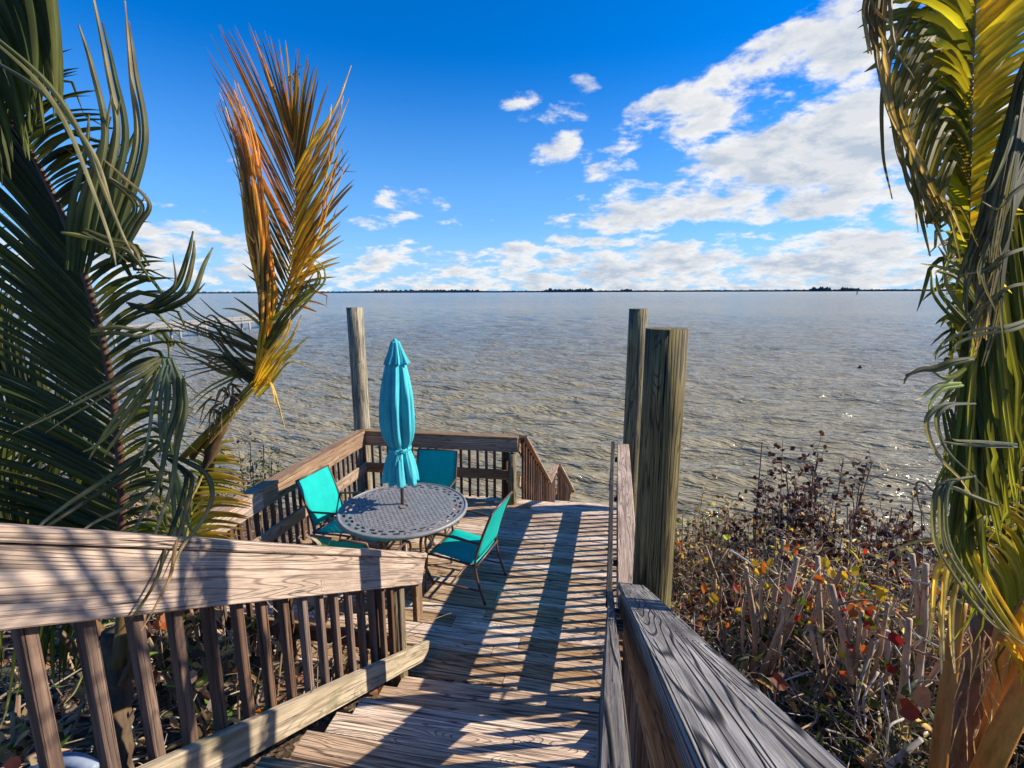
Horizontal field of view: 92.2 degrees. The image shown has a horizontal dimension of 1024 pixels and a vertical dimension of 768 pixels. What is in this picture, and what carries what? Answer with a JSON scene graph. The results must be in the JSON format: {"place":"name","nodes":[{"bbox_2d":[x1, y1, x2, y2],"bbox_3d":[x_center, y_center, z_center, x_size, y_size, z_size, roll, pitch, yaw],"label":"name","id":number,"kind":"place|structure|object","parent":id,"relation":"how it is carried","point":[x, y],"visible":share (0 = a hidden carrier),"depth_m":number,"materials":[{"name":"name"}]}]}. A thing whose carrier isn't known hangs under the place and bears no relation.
{"place":"outdoors","nodes":[
{"label":"outdoors","id":0,"kind":"place"},
{"bbox_2d":[2,289,945,293],"bbox_3d":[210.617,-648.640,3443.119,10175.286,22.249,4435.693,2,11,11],"label":"shore","id":1,"kind":"structure","parent":0,"point":[234,292],"depth_m":4645.33,"materials":[{"name":"green plant"}]},
{"bbox_2d":[160,286,946,293],"bbox_3d":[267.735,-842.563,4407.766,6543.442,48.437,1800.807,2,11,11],"label":"distant woods","id":2,"kind":"object","parent":1,"relation":"on","point":[815,289],"visible":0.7,"depth_m":4905.92,"materials":[{"name":"green plant"}]},
{"bbox_2d":[0,492,1016,767],"bbox_3d":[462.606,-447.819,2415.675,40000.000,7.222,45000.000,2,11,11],"label":"ground","id":3,"kind":"structure","parent":0,"point":[290,742],"depth_m":3.33,"materials":[{"name":"brown soil"}]},
{"bbox_2d":[28,752,99,767],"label":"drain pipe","id":4,"kind":"object","parent":3,"relation":"on","point":[77,760],"visible":0.56,"depth_m":1.99,"materials":[{"name":"white plastic"}]},
{"bbox_2d":[0,626,177,767],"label":"shrub","id":5,"kind":"object","parent":3,"relation":"on","point":[13,754],"visible":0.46,"depth_m":2.30,"materials":[{"name":"green plant"}]},
{"bbox_2d":[46,469,166,712],"bbox_3d":[-3.046,1.413,3.629,1.458,1.515,1.000,7,13,34],"label":"shrub","id":6,"kind":"object","parent":3,"relation":"on","point":[73,664],"visible":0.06,"depth_m":3.29,"materials":[{"name":"green plant"}]},
{"bbox_2d":[0,0,214,767],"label":"palm tree","id":7,"kind":"object","parent":3,"relation":"on","point":[56,296],"visible":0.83,"depth_m":1.95,"materials":[{"name":"green plant"}]},
{"bbox_2d":[59,613,260,727],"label":"sea grape shrub","id":8,"kind":"object","parent":3,"relation":"on","point":[158,624],"visible":0.18,"depth_m":2.82,"materials":[{"name":"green plant"}]},
{"bbox_2d":[126,461,228,531],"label":"shrub","id":9,"kind":"object","parent":3,"relation":"on","point":[147,512],"visible":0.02,"depth_m":5.55,"materials":[{"name":"green plant"}]},
{"bbox_2d":[102,534,338,750],"bbox_3d":[-1.784,1.568,3.050,1.274,1.175,1.201,2,11,11],"label":"shrub","id":10,"kind":"object","parent":3,"relation":"on","point":[197,659],"visible":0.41,"depth_m":2.96,"materials":[{"name":"green plant"}]},
{"bbox_2d":[214,431,289,539],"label":"shrub","id":11,"kind":"object","parent":3,"relation":"on","point":[258,480],"visible":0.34,"depth_m":7.35,"materials":[{"name":"green plant"}]},
{"bbox_2d":[151,22,353,617],"bbox_3d":[-1.607,-0.331,2.937,1.004,3.829,1.280,7,13,34],"label":"palm tree","id":12,"kind":"object","parent":3,"relation":"on","point":[305,224],"visible":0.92,"depth_m":2.98,"materials":[{"name":"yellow plant"}]},
{"bbox_2d":[346,307,372,490],"bbox_3d":[-2.282,2.315,7.831,0.255,6.987,0.257,2,11,11],"label":"wooden piling","id":13,"kind":"object","parent":3,"relation":"on","point":[358,362],"visible":0.27,"depth_m":7.28,"materials":[{"name":"brown wood"}]},
{"bbox_2d":[192,487,615,695],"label":"wooden deck","id":14,"kind":"structure","parent":3,"relation":"on","point":[536,623],"depth_m":4.81,"materials":[{"name":"brown wood"}]},
{"bbox_2d":[185,430,366,609],"bbox_3d":[-2.572,1.458,5.819,0.152,0.952,3.361,2,11,11],"label":"wooden railing","id":15,"kind":"object","parent":14,"relation":"on","point":[271,490],"visible":0.55,"depth_m":5.69,"materials":[{"name":"brown wood"}]},
{"bbox_2d":[182,588,388,667],"bbox_3d":[-1.923,1.800,3.978,2.080,0.952,0.153,2,11,11],"label":"wooden railing","id":16,"kind":"object","parent":14,"relation":"on","point":[275,630],"visible":0.08,"depth_m":3.99,"materials":[{"name":"brown wood"}]},
{"bbox_2d":[295,464,387,548],"bbox_3d":[-1.932,1.510,5.628,0.764,0.980,0.597,3,11,17],"label":"patio chair","id":17,"kind":"object","parent":14,"relation":"on","point":[320,492],"visible":0.59,"depth_m":5.62,"materials":[{"name":"teal fabric"}]},
{"bbox_2d":[310,534,411,623],"bbox_3d":[-1.356,1.706,4.567,0.597,0.980,0.764,3,11,15],"label":"patio chair","id":18,"kind":"object","parent":14,"relation":"on","point":[340,542],"visible":0.25,"depth_m":4.18,"materials":[{"name":"teal fabric"}]},
{"bbox_2d":[336,483,467,584],"bbox_3d":[-1.169,1.673,5.383,1.376,0.724,1.376,2,11,11],"label":"patio table","id":19,"kind":"object","parent":14,"relation":"on","point":[422,497],"visible":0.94,"depth_m":5.18,"materials":[{"name":"metal"}]},
{"bbox_2d":[379,338,425,560],"bbox_3d":[-1.198,0.777,5.293,0.477,2.535,0.477,2,11,11],"label":"patio umbrella","id":20,"kind":"object","parent":14,"relation":"on","point":[397,420],"visible":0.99,"depth_m":5.11,"materials":[{"name":"teal fabric"}]},
{"bbox_2d":[400,448,458,544],"bbox_3d":[-1.022,1.401,6.194,0.597,0.980,0.764,1,11,8],"label":"patio chair","id":21,"kind":"object","parent":14,"relation":"on","point":[437,466],"visible":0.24,"depth_m":6.43,"materials":[{"name":"teal fabric"}]},
{"bbox_2d":[358,428,518,504],"bbox_3d":[-1.097,1.341,7.319,2.409,1.282,0.250,2,11,11],"label":"wooden railing","id":22,"kind":"object","parent":14,"relation":"on","point":[507,473],"visible":0.59,"depth_m":7.15,"materials":[{"name":"brown wood"}]},
{"bbox_2d":[424,491,512,605],"bbox_3d":[-0.438,1.609,5.069,0.764,0.980,0.597,4,11,20],"label":"patio chair","id":23,"kind":"object","parent":14,"relation":"on","point":[464,547],"visible":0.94,"depth_m":4.97,"materials":[{"name":"teal fabric"}]},
{"bbox_2d":[555,500,608,506],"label":"wooden staircase","id":24,"kind":"structure","parent":14,"relation":"attached to","point":[593,504],"depth_m":11.95,"materials":[{"name":"brown wood"}]},
{"bbox_2d":[517,435,550,501],"bbox_3d":[0.446,1.853,8.796,0.153,2.847,3.315,2,11,11],"label":"wooden railing","id":25,"kind":"object","parent":24,"relation":"on","point":[534,479],"visible":0.79,"depth_m":8.00,"materials":[{"name":"brown wood"}]},
{"bbox_2d":[548,464,558,501],"bbox_3d":[0.911,2.532,11.308,0.150,1.144,1.437,2,11,11],"label":"wooden railing","id":26,"kind":"object","parent":24,"relation":"on","point":[551,484],"visible":0.51,"depth_m":11.31,"materials":[{"name":"brown wood"}]},
{"bbox_2d":[555,464,574,500],"bbox_3d":[1.525,3.083,13.892,0.152,2.977,3.722,2,11,13],"label":"wooden railing","id":27,"kind":"object","parent":24,"relation":"on","point":[564,489],"visible":0.62,"depth_m":12.97,"materials":[{"name":"brown wood"}]},
{"bbox_2d":[616,443,634,679],"bbox_3d":[1.139,1.602,5.035,0.157,0.971,3.673,2,11,12],"label":"wooden railing","id":28,"kind":"object","parent":14,"relation":"on","point":[625,527],"visible":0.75,"depth_m":4.40,"materials":[{"name":"brown wood"}]},
{"bbox_2d":[595,442,631,767],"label":"handrail","id":29,"kind":"object","parent":28,"relation":"attached to","point":[613,748],"visible":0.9,"depth_m":0.76,"materials":[{"name":"grey wood"}]},
{"bbox_2d":[254,676,599,767],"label":"wooden staircase","id":30,"kind":"structure","parent":3,"relation":"on","point":[411,722],"depth_m":2.71,"materials":[{"name":"brown wood"}]},
{"bbox_2d":[0,523,429,767],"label":"wooden railing","id":31,"kind":"object","parent":30,"relation":"on","point":[71,578],"visible":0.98,"depth_m":1.74,"materials":[{"name":"brown wood"}]},
{"bbox_2d":[618,582,844,767],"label":"wooden railing","id":32,"kind":"object","parent":30,"relation":"on","point":[693,698],"visible":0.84,"depth_m":0.77,"materials":[{"name":"grey wood"}]},
{"bbox_2d":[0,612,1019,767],"bbox_3d":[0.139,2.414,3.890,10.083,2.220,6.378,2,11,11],"label":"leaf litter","id":33,"kind":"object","parent":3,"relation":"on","point":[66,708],"visible":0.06,"depth_m":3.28,"materials":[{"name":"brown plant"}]},
{"bbox_2d":[0,526,1023,767],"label":"fallen twigs","id":34,"kind":"object","parent":3,"relation":"on","point":[50,682],"visible":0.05,"depth_m":3.11,"materials":[{"name":"brown plant"}]},
{"bbox_2d":[623,308,647,521],"bbox_3d":[1.679,2.433,7.156,0.263,6.976,0.265,2,11,11],"label":"wooden piling","id":35,"kind":"object","parent":3,"relation":"on","point":[637,322],"visible":0.31,"depth_m":6.61,"materials":[{"name":"brown wood"}]},
{"bbox_2d":[632,327,688,607],"bbox_3d":[0.921,3.106,3.545,0.264,6.986,0.264,2,11,11],"label":"wooden piling","id":36,"kind":"object","parent":3,"relation":"on","point":[664,373],"visible":0.59,"depth_m":2.95,"materials":[{"name":"brown wood"}]},
{"bbox_2d":[671,524,741,635],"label":"shrub","id":37,"kind":"object","parent":3,"relation":"on","point":[679,570],"visible":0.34,"depth_m":5.21,"materials":[{"name":"brown plant"}]},
{"bbox_2d":[673,476,749,592],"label":"shrub","id":38,"kind":"object","parent":3,"relation":"on","point":[697,540],"visible":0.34,"depth_m":6.71,"materials":[{"name":"brown plant"}]},
{"bbox_2d":[702,546,752,651],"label":"pruned shrub","id":39,"kind":"object","parent":3,"relation":"on","point":[721,593],"visible":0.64,"depth_m":4.39,"materials":[{"name":"brown plant"}]},
{"bbox_2d":[685,491,783,606],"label":"shrub","id":40,"kind":"object","parent":3,"relation":"on","point":[759,530],"visible":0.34,"depth_m":6.34,"materials":[{"name":"brown plant"}]},
{"bbox_2d":[670,563,804,680],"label":"shrub","id":41,"kind":"object","parent":3,"relation":"on","point":[690,605],"visible":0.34,"depth_m":4.32,"materials":[{"name":"brown plant"}]},
{"bbox_2d":[680,523,814,650],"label":"shrub","id":42,"kind":"object","parent":3,"relation":"on","point":[718,558],"visible":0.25,"depth_m":4.99,"materials":[{"name":"brown plant"}]},
{"bbox_2d":[725,562,815,692],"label":"pruned shrub","id":43,"kind":"object","parent":3,"relation":"on","point":[769,666],"visible":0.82,"depth_m":3.31,"materials":[{"name":"brown plant"}]},
{"bbox_2d":[706,491,846,607],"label":"shrub","id":44,"kind":"object","parent":3,"relation":"on","point":[735,539],"visible":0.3,"depth_m":5.49,"materials":[{"name":"brown plant"}]},
{"bbox_2d":[737,422,828,595],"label":"twiggy bush","id":45,"kind":"object","parent":3,"relation":"on","point":[776,498],"visible":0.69,"depth_m":5.38,"materials":[{"name":"brown plant"}]},
{"bbox_2d":[688,601,892,757],"bbox_3d":[1.735,2.010,3.214,1.014,0.823,1.209,-2,11,-8],"label":"shrub","id":46,"kind":"object","parent":3,"relation":"on","point":[725,653],"visible":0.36,"depth_m":3.38,"materials":[{"name":"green plant"}]},
{"bbox_2d":[724,525,877,689],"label":"shrub","id":47,"kind":"object","parent":3,"relation":"on","point":[805,609],"visible":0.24,"depth_m":4.00,"materials":[{"name":"brown plant"}]},
{"bbox_2d":[763,537,864,693],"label":"pruned shrub","id":48,"kind":"object","parent":3,"relation":"on","point":[791,581],"visible":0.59,"depth_m":3.43,"materials":[{"name":"brown plant"}]},
{"bbox_2d":[767,449,893,605],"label":"twiggy bush","id":49,"kind":"object","parent":3,"relation":"on","point":[814,496],"visible":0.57,"depth_m":5.19,"materials":[{"name":"brown plant"}]},
{"bbox_2d":[701,534,961,767],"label":"sea grape shrub","id":50,"kind":"object","parent":3,"relation":"on","point":[909,710],"visible":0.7,"depth_m":2.76,"materials":[{"name":"brown plant"}]},
{"bbox_2d":[759,634,935,767],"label":"shrub","id":51,"kind":"object","parent":3,"relation":"on","point":[864,741],"visible":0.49,"depth_m":2.76,"materials":[{"name":"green plant"}]},
{"bbox_2d":[798,571,896,755],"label":"pruned shrub","id":52,"kind":"object","parent":3,"relation":"on","point":[852,664],"visible":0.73,"depth_m":2.88,"materials":[{"name":"brown plant"}]},
{"bbox_2d":[765,484,929,638],"bbox_3d":[3.302,1.881,5.048,1.256,1.871,1.548,2,11,11],"label":"shrub","id":53,"kind":"object","parent":3,"relation":"on","point":[866,556],"visible":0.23,"depth_m":4.74,"materials":[{"name":"brown plant"}]},
{"bbox_2d":[764,515,947,706],"bbox_3d":[2.664,1.885,3.778,1.201,1.488,1.378,2,11,11],"label":"shrub","id":54,"kind":"object","parent":3,"relation":"on","point":[863,572],"visible":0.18,"depth_m":3.74,"materials":[{"name":"brown plant"}]},
{"bbox_2d":[800,470,947,656],"bbox_3d":[3.510,1.877,4.844,1.399,1.808,1.401,-1,11,-6],"label":"shrub","id":55,"kind":"object","parent":3,"relation":"on","point":[818,518],"visible":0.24,"depth_m":4.79,"materials":[{"name":"brown plant"}]},
{"bbox_2d":[808,547,943,722],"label":"pruned shrub","id":56,"kind":"object","parent":3,"relation":"on","point":[922,620],"visible":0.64,"depth_m":2.89,"materials":[{"name":"brown plant"}]},
{"bbox_2d":[808,541,969,745],"bbox_3d":[2.723,1.801,3.432,1.240,1.484,1.135,10,15,44],"label":"shrub","id":57,"kind":"object","parent":3,"relation":"on","point":[933,686],"visible":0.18,"depth_m":3.31,"materials":[{"name":"brown plant"}]},
{"bbox_2d":[787,637,1017,767],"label":"shrub","id":58,"kind":"object","parent":3,"relation":"on","point":[893,742],"visible":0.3,"depth_m":2.79,"materials":[{"name":"brown plant"}]},
{"bbox_2d":[814,486,993,666],"bbox_3d":[3.655,1.889,4.352,1.493,1.754,1.588,-7,12,-31],"label":"shrub","id":59,"kind":"object","parent":3,"relation":"on","point":[887,535],"visible":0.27,"depth_m":4.54,"materials":[{"name":"brown plant"}]},
{"bbox_2d":[868,538,975,762],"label":"pruned shrub","id":60,"kind":"object","parent":3,"relation":"on","point":[907,651],"visible":0.48,"depth_m":2.70,"materials":[{"name":"brown plant"}]},
{"bbox_2d":[857,0,1023,767],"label":"palm tree","id":61,"kind":"object","parent":3,"relation":"on","point":[956,86],"visible":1,"depth_m":1.75,"materials":[{"name":"green plant"}]},
{"bbox_2d":[875,483,1015,659],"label":"shrub","id":62,"kind":"object","parent":3,"relation":"on","point":[926,545],"visible":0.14,"depth_m":4.48,"materials":[{"name":"brown plant"}]},
{"bbox_2d":[878,600,1023,767],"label":"shrub","id":63,"kind":"object","parent":3,"relation":"on","point":[1020,763],"visible":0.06,"depth_m":2.98,"materials":[{"name":"brown plant"}]},
{"bbox_2d":[0,291,1023,559],"bbox_3d":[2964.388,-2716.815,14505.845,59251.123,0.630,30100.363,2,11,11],"label":"water","id":64,"kind":"structure","parent":0,"point":[544,373],"depth_m":33.68,"materials":[{"name":"grey liquid"}]},
{"bbox_2d":[105,315,288,347],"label":"pier","id":65,"kind":"structure","parent":64,"relation":"in","point":[241,322],"depth_m":69.37,"materials":[{"name":"grey wood"}]},
{"bbox_2d":[0,0,1023,291],"label":"sky","id":66,"kind":"structure","parent":0,"point":[491,145],"materials":[{"name":"blue"}]}
]}

